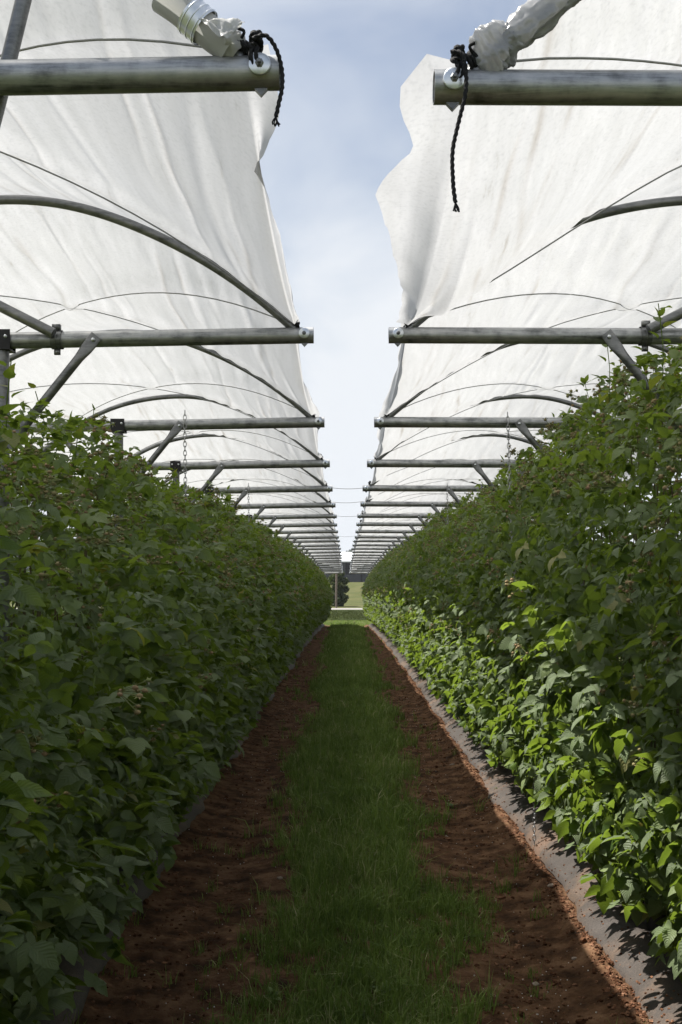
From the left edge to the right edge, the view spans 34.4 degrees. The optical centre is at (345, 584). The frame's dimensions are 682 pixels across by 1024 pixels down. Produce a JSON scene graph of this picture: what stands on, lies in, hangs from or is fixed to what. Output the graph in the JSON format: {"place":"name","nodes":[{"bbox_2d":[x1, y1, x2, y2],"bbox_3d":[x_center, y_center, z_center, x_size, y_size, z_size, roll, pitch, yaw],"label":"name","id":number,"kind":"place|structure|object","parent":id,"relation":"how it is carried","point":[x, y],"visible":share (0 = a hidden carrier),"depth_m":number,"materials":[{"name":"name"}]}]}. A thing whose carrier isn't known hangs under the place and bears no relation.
{"place":"outdoors","nodes":[
{"label":"outdoors","id":0,"kind":"place"},
{"bbox_2d":[10,582,681,705],"bbox_3d":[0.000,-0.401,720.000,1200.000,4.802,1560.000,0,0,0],"label":"ground","id":1,"kind":"structure","parent":0,"point":[354,594],"depth_m":110.80,"materials":[{"name":"green plant"}]},
{"bbox_2d":[328,571,349,606],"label":"bush","id":2,"kind":"object","parent":1,"relation":"on","point":[343,588],"visible":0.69,"depth_m":96.56,"materials":[{"name":"green plant"}]},
{"bbox_2d":[63,620,649,1023],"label":"grass","id":3,"kind":"structure","parent":1,"relation":"on","point":[367,803],"depth_m":5.44,"materials":[{"name":"plant"}]},
{"bbox_2d":[328,610,365,619],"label":"verge grass","id":4,"kind":"structure","parent":0,"point":[353,614],"depth_m":68.43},
{"bbox_2d":[323,552,374,581],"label":"shed","id":5,"kind":"structure","parent":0,"point":[346,560],"depth_m":150.00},
{"bbox_2d":[17,0,681,551],"label":"sky","id":6,"kind":"structure","parent":0,"point":[342,129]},
{"bbox_2d":[74,624,650,1023],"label":"soil path","id":7,"kind":"structure","parent":0,"point":[120,1008],"depth_m":5.32,"materials":[{"name":"soil"}]},
{"bbox_2d":[0,0,279,126],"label":"tunnel frame","id":8,"kind":"object","parent":7,"relation":"on","point":[238,71],"visible":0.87,"depth_m":1.98,"materials":[{"name":"metal"}]},
{"bbox_2d":[0,38,335,567],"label":"rope","id":9,"kind":"object","parent":8,"relation":"attached to","point":[114,39],"visible":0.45,"depth_m":5.32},
{"bbox_2d":[0,0,341,572],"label":"film cover","id":10,"kind":"object","parent":8,"relation":"attached to","point":[185,168],"visible":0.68,"depth_m":4.21,"materials":[{"name":"plastic"}]},
{"bbox_2d":[0,151,334,567],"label":"rope","id":11,"kind":"object","parent":10,"relation":"attached to","point":[172,293],"visible":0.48,"depth_m":4.53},
{"bbox_2d":[247,30,284,126],"bbox_3d":[-0.143,-0.906,1.967,0.069,0.181,0.039,0,0,0],"label":"rope","id":12,"kind":"object","parent":8,"relation":"attached to","point":[255,43],"visible":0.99,"depth_m":1.95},
{"bbox_2d":[0,195,313,915],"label":"tunnel frame","id":13,"kind":"object","parent":7,"relation":"on","point":[56,338],"visible":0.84,"depth_m":4.08,"materials":[{"name":"metal"}]},
{"bbox_2d":[10,329,324,604],"bbox_3d":[-1.280,0.051,6.193,2.321,2.982,0.090,0,0,0],"label":"tunnel frame","id":14,"kind":"object","parent":7,"relation":"on","point":[175,426],"visible":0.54,"depth_m":6.17,"materials":[{"name":"metal"}]},
{"bbox_2d":[183,410,186,511],"bbox_3d":[-0.898,-0.650,6.152,0.023,0.663,0.018,0,0,44],"label":"chain","id":15,"kind":"object","parent":14,"relation":"hanging from","point":[185,482],"visible":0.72,"depth_m":6.15,"materials":[{"name":"metal"}]},
{"bbox_2d":[38,624,324,1023],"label":"ground cover mat","id":16,"kind":"object","parent":7,"relation":"on","point":[92,965],"visible":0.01,"depth_m":4.39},
{"bbox_2d":[0,556,53,825],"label":"raspberry plant","id":17,"kind":"object","parent":16,"relation":"on","point":[17,802],"visible":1,"depth_m":1.90,"materials":[{"name":"green plant"}]},
{"bbox_2d":[0,478,58,1003],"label":"raspberry plant","id":18,"kind":"object","parent":16,"relation":"on","point":[43,953],"visible":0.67,"depth_m":2.28,"materials":[{"name":"green plant"}]},
{"bbox_2d":[0,517,152,1023],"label":"raspberry plant","id":19,"kind":"object","parent":16,"relation":"on","point":[55,740],"visible":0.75,"depth_m":2.51,"materials":[{"name":"green plant"}]},
{"bbox_2d":[0,361,169,1023],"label":"raspberry plant","id":20,"kind":"object","parent":16,"relation":"on","point":[56,993],"visible":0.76,"depth_m":2.85,"materials":[{"name":"green plant"}]},
{"bbox_2d":[0,446,178,1020],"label":"raspberry plant","id":21,"kind":"object","parent":16,"relation":"on","point":[98,940],"visible":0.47,"depth_m":3.26,"materials":[{"name":"green plant"}]},
{"bbox_2d":[0,425,204,953],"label":"raspberry plant","id":22,"kind":"object","parent":16,"relation":"on","point":[187,684],"visible":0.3,"depth_m":3.68,"materials":[{"name":"green plant"}]},
{"bbox_2d":[1,382,221,923],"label":"raspberry plant","id":23,"kind":"object","parent":16,"relation":"on","point":[124,475],"visible":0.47,"depth_m":4.08,"materials":[{"name":"green plant"}]},
{"bbox_2d":[10,401,217,884],"bbox_3d":[-1.286,0.348,4.548,1.465,2.194,0.781,0,0,5],"label":"raspberry plant","id":24,"kind":"object","parent":16,"relation":"on","point":[154,520],"visible":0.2,"depth_m":4.58,"materials":[{"name":"green plant"}]},
{"bbox_2d":[10,456,233,867],"bbox_3d":[-1.243,0.423,5.000,1.440,2.045,0.733,0,0,2],"label":"raspberry plant","id":25,"kind":"object","parent":16,"relation":"on","point":[221,657],"visible":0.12,"depth_m":4.99,"materials":[{"name":"green plant"}]},
{"bbox_2d":[10,448,242,830],"bbox_3d":[-1.290,0.392,5.419,1.572,2.105,0.781,0,0,-7],"label":"raspberry plant","id":26,"kind":"object","parent":16,"relation":"on","point":[220,719],"visible":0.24,"depth_m":5.44,"materials":[{"name":"green plant"}]},
{"bbox_2d":[10,468,251,817],"bbox_3d":[-1.220,0.405,5.797,1.458,2.080,0.733,0,0,-4],"label":"raspberry plant","id":27,"kind":"object","parent":16,"relation":"on","point":[237,649],"visible":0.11,"depth_m":5.75,"materials":[{"name":"green plant"}]},
{"bbox_2d":[29,464,248,785],"bbox_3d":[-1.232,0.358,6.254,1.384,2.173,0.746,0,0,6],"label":"raspberry plant","id":28,"kind":"object","parent":16,"relation":"on","point":[234,630],"visible":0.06,"depth_m":6.24,"materials":[{"name":"green plant"}]},
{"bbox_2d":[47,497,272,792],"bbox_3d":[-1.206,0.441,6.670,1.470,2.009,0.762,0,0,6],"label":"raspberry plant","id":29,"kind":"object","parent":16,"relation":"on","point":[227,730],"visible":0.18,"depth_m":6.67,"materials":[{"name":"green plant"}]},
{"bbox_2d":[62,499,259,759],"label":"raspberry plant","id":30,"kind":"object","parent":16,"relation":"on","point":[254,622],"visible":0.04,"depth_m":7.07,"materials":[{"name":"green plant"}]},
{"bbox_2d":[72,491,275,760],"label":"raspberry plant","id":31,"kind":"object","parent":16,"relation":"on","point":[267,643],"visible":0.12,"depth_m":7.85,"materials":[{"name":"green plant"}]},
{"bbox_2d":[95,479,272,751],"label":"raspberry plant","id":32,"kind":"object","parent":16,"relation":"on","point":[229,527],"visible":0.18,"depth_m":7.55,"materials":[{"name":"green plant"}]},
{"bbox_2d":[150,517,271,729],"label":"raspberry plant","id":33,"kind":"object","parent":16,"relation":"on","point":[265,631],"visible":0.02,"depth_m":8.40,"materials":[{"name":"green plant"}]},
{"bbox_2d":[148,504,276,695],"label":"raspberry plant","id":34,"kind":"object","parent":16,"relation":"on","point":[264,576],"visible":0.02,"depth_m":9.47,"materials":[{"name":"green plant"}]},
{"bbox_2d":[155,485,280,718],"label":"raspberry plant","id":35,"kind":"object","parent":16,"relation":"on","point":[262,661],"visible":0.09,"depth_m":9.10,"materials":[{"name":"green plant"}]},
{"bbox_2d":[144,501,298,733],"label":"raspberry plant","id":36,"kind":"object","parent":16,"relation":"on","point":[272,631],"visible":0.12,"depth_m":8.80,"materials":[{"name":"green plant"}]},
{"bbox_2d":[164,513,284,701],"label":"raspberry plant","id":37,"kind":"object","parent":16,"relation":"on","point":[269,552],"visible":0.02,"depth_m":10.05,"materials":[{"name":"green plant"}]},
{"bbox_2d":[207,510,289,702],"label":"raspberry plant","id":38,"kind":"object","parent":16,"relation":"on","point":[283,611],"visible":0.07,"depth_m":10.47,"materials":[{"name":"green plant"}]},
{"bbox_2d":[230,535,296,705],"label":"raspberry plant","id":39,"kind":"object","parent":16,"relation":"on","point":[277,666],"visible":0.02,"depth_m":11.27,"materials":[{"name":"green plant"}]},
{"bbox_2d":[234,513,293,707],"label":"raspberry plant","id":40,"kind":"object","parent":16,"relation":"on","point":[282,635],"visible":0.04,"depth_m":10.92,"materials":[{"name":"green plant"}]},
{"bbox_2d":[232,520,299,693],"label":"raspberry plant","id":41,"kind":"object","parent":16,"relation":"on","point":[292,606],"visible":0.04,"depth_m":12.07,"materials":[{"name":"green plant"}]},
{"bbox_2d":[235,513,303,692],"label":"raspberry plant","id":42,"kind":"object","parent":16,"relation":"on","point":[289,579],"visible":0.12,"depth_m":11.71,"materials":[{"name":"green plant"}]},
{"bbox_2d":[250,516,302,696],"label":"raspberry plant","id":43,"kind":"object","parent":16,"relation":"on","point":[298,614],"visible":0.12,"depth_m":12.51,"materials":[{"name":"green plant"}]},
{"bbox_2d":[255,522,303,671],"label":"raspberry plant","id":44,"kind":"object","parent":16,"relation":"on","point":[287,643],"visible":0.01,"depth_m":13.23,"materials":[{"name":"green plant"}]},
{"bbox_2d":[272,537,304,666],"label":"raspberry plant","id":45,"kind":"object","parent":16,"relation":"on","point":[297,608],"visible":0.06,"depth_m":14.71,"materials":[{"name":"green plant"}]},
{"bbox_2d":[275,528,308,649],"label":"raspberry plant","id":46,"kind":"object","parent":16,"relation":"on","point":[303,569],"visible":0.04,"depth_m":16.78,"materials":[{"name":"green plant"}]},
{"bbox_2d":[283,539,317,664],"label":"raspberry plant","id":47,"kind":"object","parent":16,"relation":"on","point":[300,632],"visible":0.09,"depth_m":17.16,"materials":[{"name":"green plant"}]},
{"bbox_2d":[43,394,329,533],"bbox_3d":[-1.280,0.051,8.293,2.321,2.982,0.090,0,0,0],"label":"tunnel frame","id":48,"kind":"object","parent":7,"relation":"on","point":[220,466],"visible":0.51,"depth_m":8.28,"materials":[{"name":"metal"}]},
{"bbox_2d":[104,434,332,507],"bbox_3d":[-1.284,0.056,10.393,2.321,2.982,0.090,0,0,0],"label":"tunnel frame","id":49,"kind":"object","parent":7,"relation":"on","point":[243,491],"visible":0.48,"depth_m":10.38,"materials":[{"name":"metal"}]},
{"bbox_2d":[157,460,335,519],"bbox_3d":[-1.276,0.058,12.493,2.321,2.982,0.090,0,0,0],"label":"tunnel frame","id":50,"kind":"object","parent":7,"relation":"on","point":[326,504],"visible":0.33,"depth_m":12.47,"materials":[{"name":"metal"}]},
{"bbox_2d":[208,480,336,526],"bbox_3d":[-1.279,0.053,14.593,2.321,2.982,0.090,0,0,0],"label":"tunnel frame","id":51,"kind":"object","parent":7,"relation":"on","point":[302,516],"visible":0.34,"depth_m":14.57,"materials":[{"name":"metal"}]},
{"bbox_2d":[237,495,336,537],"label":"tunnel frame","id":52,"kind":"object","parent":7,"relation":"on","point":[282,526],"visible":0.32,"depth_m":16.67,"materials":[{"name":"metal"}]},
{"bbox_2d":[269,519,337,541],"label":"tunnel frame","id":53,"kind":"object","parent":7,"relation":"on","point":[289,532],"visible":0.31,"depth_m":18.77,"materials":[{"name":"metal"}]},
{"bbox_2d":[276,528,338,542],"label":"tunnel frame","id":54,"kind":"object","parent":7,"relation":"on","point":[295,538],"visible":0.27,"depth_m":20.87,"materials":[{"name":"metal"}]},
{"bbox_2d":[355,534,408,544],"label":"tunnel frame","id":55,"kind":"object","parent":7,"relation":"on","point":[361,536],"visible":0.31,"depth_m":20.87,"materials":[{"name":"metal"}]},
{"bbox_2d":[91,656,679,1023],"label":"soil clods","id":56,"kind":"object","parent":7,"relation":"on","point":[624,1004],"visible":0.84,"depth_m":5.21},
{"bbox_2d":[355,527,421,542],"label":"tunnel frame","id":57,"kind":"object","parent":7,"relation":"on","point":[403,532],"visible":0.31,"depth_m":18.77,"materials":[{"name":"metal"}]},
{"bbox_2d":[356,495,465,536],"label":"tunnel frame","id":58,"kind":"object","parent":7,"relation":"on","point":[409,524],"visible":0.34,"depth_m":16.67,"materials":[{"name":"metal"}]},
{"bbox_2d":[357,479,481,526],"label":"tunnel frame","id":59,"kind":"object","parent":7,"relation":"on","point":[365,515],"visible":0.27,"depth_m":14.57,"materials":[{"name":"metal"}]},
{"bbox_2d":[360,499,501,527],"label":"tunnel frame","id":60,"kind":"object","parent":7,"relation":"on","point":[370,503],"visible":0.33,"depth_m":12.47,"materials":[{"name":"metal"}]},
{"bbox_2d":[363,165,681,563],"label":"rope","id":61,"kind":"object","parent":60,"relation":"attached to","point":[523,295],"visible":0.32,"depth_m":4.61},
{"bbox_2d":[363,434,604,509],"bbox_3d":[1.319,0.054,10.393,2.320,2.982,0.090,0,0,0],"label":"tunnel frame","id":62,"kind":"object","parent":7,"relation":"on","point":[452,489],"visible":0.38,"depth_m":10.38,"materials":[{"name":"metal"}]},
{"bbox_2d":[367,394,666,654],"bbox_3d":[1.320,0.051,8.293,2.320,2.982,0.090,0,0,0],"label":"tunnel frame","id":63,"kind":"object","parent":7,"relation":"on","point":[477,465],"visible":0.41,"depth_m":8.28,"materials":[{"name":"metal"}]},
{"bbox_2d":[374,344,669,585],"bbox_3d":[1.320,0.051,6.193,2.320,2.982,0.090,0,0,0],"label":"tunnel frame","id":64,"kind":"object","parent":7,"relation":"on","point":[521,424],"visible":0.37,"depth_m":6.17,"materials":[{"name":"metal"}]},
{"bbox_2d":[506,411,535,845],"bbox_3d":[1.003,0.260,6.220,0.251,2.464,0.045,0,0,-41],"label":"chain","id":65,"kind":"object","parent":64,"relation":"hanging from","point":[509,479],"visible":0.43,"depth_m":6.15,"materials":[{"name":"metal"}]},
{"bbox_2d":[369,623,681,1023],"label":"ground cover mat","id":66,"kind":"object","parent":7,"relation":"on","point":[635,938],"visible":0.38,"depth_m":5.35,"materials":[{"name":"plastic"}]},
{"bbox_2d":[381,543,410,646],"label":"raspberry plant","id":67,"kind":"object","parent":66,"relation":"on","point":[390,616],"visible":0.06,"depth_m":19.53,"materials":[{"name":"green plant"}]},
{"bbox_2d":[385,537,414,646],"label":"raspberry plant","id":68,"kind":"object","parent":66,"relation":"on","point":[390,606],"visible":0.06,"depth_m":18.75,"materials":[{"name":"green plant"}]},
{"bbox_2d":[390,555,411,665],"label":"raspberry plant","id":69,"kind":"object","parent":66,"relation":"on","point":[395,601],"visible":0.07,"depth_m":17.50,"materials":[{"name":"green plant"}]},
{"bbox_2d":[391,527,422,649],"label":"raspberry plant","id":70,"kind":"object","parent":66,"relation":"on","point":[403,552],"visible":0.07,"depth_m":17.99,"materials":[{"name":"green plant"}]},
{"bbox_2d":[389,540,424,657],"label":"raspberry plant","id":71,"kind":"object","parent":66,"relation":"on","point":[402,647],"visible":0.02,"depth_m":17.11,"materials":[{"name":"green plant"}]},
{"bbox_2d":[393,533,426,671],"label":"raspberry plant","id":72,"kind":"object","parent":66,"relation":"on","point":[400,617],"visible":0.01,"depth_m":15.97,"materials":[{"name":"green plant"}]},
{"bbox_2d":[395,534,427,678],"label":"raspberry plant","id":73,"kind":"object","parent":66,"relation":"on","point":[410,656],"visible":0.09,"depth_m":14.97,"materials":[{"name":"green plant"}]},
{"bbox_2d":[407,550,429,676],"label":"raspberry plant","id":74,"kind":"object","parent":66,"relation":"on","point":[413,602],"visible":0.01,"depth_m":13.30,"materials":[{"name":"green plant"}]},
{"bbox_2d":[400,515,440,680],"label":"raspberry plant","id":75,"kind":"object","parent":66,"relation":"on","point":[407,603],"visible":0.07,"depth_m":14.61,"materials":[{"name":"green plant"}]},
{"bbox_2d":[402,512,443,679],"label":"raspberry plant","id":76,"kind":"object","parent":66,"relation":"on","point":[407,563],"visible":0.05,"depth_m":14.25,"materials":[{"name":"green plant"}]},
{"bbox_2d":[406,508,450,676],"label":"raspberry plant","id":77,"kind":"object","parent":66,"relation":"on","point":[415,546],"visible":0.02,"depth_m":13.85,"materials":[{"name":"green plant"}]},
{"bbox_2d":[410,507,449,689],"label":"raspberry plant","id":78,"kind":"object","parent":66,"relation":"on","point":[417,633],"visible":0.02,"depth_m":12.99,"materials":[{"name":"green plant"}]},
{"bbox_2d":[402,513,470,702],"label":"raspberry plant","id":79,"kind":"object","parent":66,"relation":"on","point":[437,694],"visible":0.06,"depth_m":11.61,"materials":[{"name":"green plant"}]},
{"bbox_2d":[411,492,472,681],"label":"raspberry plant","id":80,"kind":"object","parent":66,"relation":"on","point":[424,638],"visible":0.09,"depth_m":12.10,"materials":[{"name":"green plant"}]},
{"bbox_2d":[419,499,473,681],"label":"raspberry plant","id":81,"kind":"object","parent":66,"relation":"on","point":[438,673],"visible":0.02,"depth_m":10.96,"materials":[{"name":"green plant"}]},
{"bbox_2d":[404,496,493,690],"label":"raspberry plant","id":82,"kind":"object","parent":66,"relation":"on","point":[423,630],"visible":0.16,"depth_m":12.53,"materials":[{"name":"green plant"}]},
{"bbox_2d":[414,492,500,690],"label":"raspberry plant","id":83,"kind":"object","parent":66,"relation":"on","point":[426,618],"visible":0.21,"depth_m":11.25,"materials":[{"name":"green plant"}]},
{"bbox_2d":[425,517,502,691],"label":"raspberry plant","id":84,"kind":"object","parent":66,"relation":"on","point":[429,623],"visible":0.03,"depth_m":10.33,"materials":[{"name":"green plant"}]},
{"bbox_2d":[431,475,524,729],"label":"raspberry plant","id":85,"kind":"object","parent":66,"relation":"on","point":[462,506],"visible":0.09,"depth_m":9.63,"materials":[{"name":"green plant"}]},
{"bbox_2d":[422,491,547,714],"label":"raspberry plant","id":86,"kind":"object","parent":66,"relation":"on","point":[434,615],"visible":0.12,"depth_m":9.99,"materials":[{"name":"green plant"}]},
{"bbox_2d":[428,487,545,732],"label":"raspberry plant","id":87,"kind":"object","parent":66,"relation":"on","point":[444,699],"visible":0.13,"depth_m":9.15,"materials":[{"name":"green plant"}]},
{"bbox_2d":[432,482,548,766],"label":"raspberry plant","id":88,"kind":"object","parent":66,"relation":"on","point":[448,668],"visible":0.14,"depth_m":8.68,"materials":[{"name":"green plant"}]},
{"bbox_2d":[443,498,588,771],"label":"raspberry plant","id":89,"kind":"object","parent":66,"relation":"on","point":[459,708],"visible":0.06,"depth_m":8.32,"materials":[{"name":"green plant"}]},
{"bbox_2d":[452,455,609,752],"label":"raspberry plant","id":90,"kind":"object","parent":66,"relation":"on","point":[468,689],"visible":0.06,"depth_m":7.91,"materials":[{"name":"green plant"}]},
{"bbox_2d":[450,452,631,784],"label":"raspberry plant","id":91,"kind":"object","parent":66,"relation":"on","point":[467,551],"visible":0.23,"depth_m":7.43,"materials":[{"name":"green plant"}]},
{"bbox_2d":[455,462,639,808],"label":"raspberry plant","id":92,"kind":"object","parent":66,"relation":"on","point":[478,700],"visible":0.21,"depth_m":7.02,"materials":[{"name":"green plant"}]},
{"bbox_2d":[469,435,652,796],"bbox_3d":[1.372,0.252,6.668,1.286,2.386,0.733,0,0,-4],"label":"raspberry plant","id":93,"kind":"object","parent":66,"relation":"on","point":[490,710],"visible":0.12,"depth_m":6.64,"materials":[{"name":"green plant"}]},
{"bbox_2d":[476,407,678,808],"bbox_3d":[1.345,0.201,6.218,1.236,2.489,0.763,0,0,1],"label":"raspberry plant","id":94,"kind":"object","parent":66,"relation":"on","point":[511,752],"visible":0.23,"depth_m":6.20,"materials":[{"name":"green plant"}]},
{"bbox_2d":[485,374,681,833],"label":"raspberry plant","id":95,"kind":"object","parent":66,"relation":"on","point":[523,489],"visible":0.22,"depth_m":5.35,"materials":[{"name":"green plant"}]},
{"bbox_2d":[493,415,681,807],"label":"raspberry plant","id":96,"kind":"object","parent":66,"relation":"on","point":[516,723],"visible":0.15,"depth_m":5.87,"materials":[{"name":"green plant"}]},
{"bbox_2d":[496,344,681,930],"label":"raspberry plant","id":97,"kind":"object","parent":66,"relation":"on","point":[557,726],"visible":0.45,"depth_m":4.52,"materials":[{"name":"green plant"}]},
{"bbox_2d":[499,358,681,902],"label":"raspberry plant","id":98,"kind":"object","parent":66,"relation":"on","point":[538,744],"visible":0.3,"depth_m":4.96,"materials":[{"name":"green plant"}]},
{"bbox_2d":[504,354,681,925],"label":"raspberry plant","id":99,"kind":"object","parent":66,"relation":"on","point":[554,682],"visible":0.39,"depth_m":4.09,"materials":[{"name":"green plant"}]},
{"bbox_2d":[530,303,681,981],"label":"raspberry plant","id":100,"kind":"object","parent":66,"relation":"on","point":[563,636],"visible":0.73,"depth_m":3.70,"materials":[{"name":"green plant"}]},
{"bbox_2d":[582,380,681,978],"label":"raspberry plant","id":101,"kind":"object","parent":66,"relation":"on","point":[648,686],"visible":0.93,"depth_m":3.28,"materials":[{"name":"green plant"}]},
{"bbox_2d":[618,454,681,964],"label":"raspberry plant","id":102,"kind":"object","parent":66,"relation":"on","point":[670,809],"visible":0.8,"depth_m":3.05,"materials":[{"name":"green plant"}]},
{"bbox_2d":[388,196,681,433],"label":"tunnel frame","id":103,"kind":"object","parent":7,"relation":"on","point":[614,339],"visible":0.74,"depth_m":4.07,"materials":[{"name":"metal"}]},
{"bbox_2d":[432,8,681,111],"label":"tunnel frame","id":104,"kind":"object","parent":7,"relation":"on","point":[528,87],"visible":0.84,"depth_m":1.98,"materials":[{"name":"metal"}]},
{"bbox_2d":[450,44,468,211],"bbox_3d":[0.201,-0.817,1.966,0.035,0.308,0.042,0,0,0],"label":"rope","id":105,"kind":"object","parent":104,"relation":"hanging from","point":[458,58],"visible":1,"depth_m":1.95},
{"bbox_2d":[351,0,681,572],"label":"film cover","id":106,"kind":"object","parent":104,"relation":"attached to","point":[530,180],"visible":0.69,"depth_m":3.21,"materials":[{"name":"plastic"}]},
{"bbox_2d":[362,57,681,565],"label":"rope","id":107,"kind":"object","parent":104,"relation":"attached to","point":[591,58],"visible":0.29,"depth_m":5.25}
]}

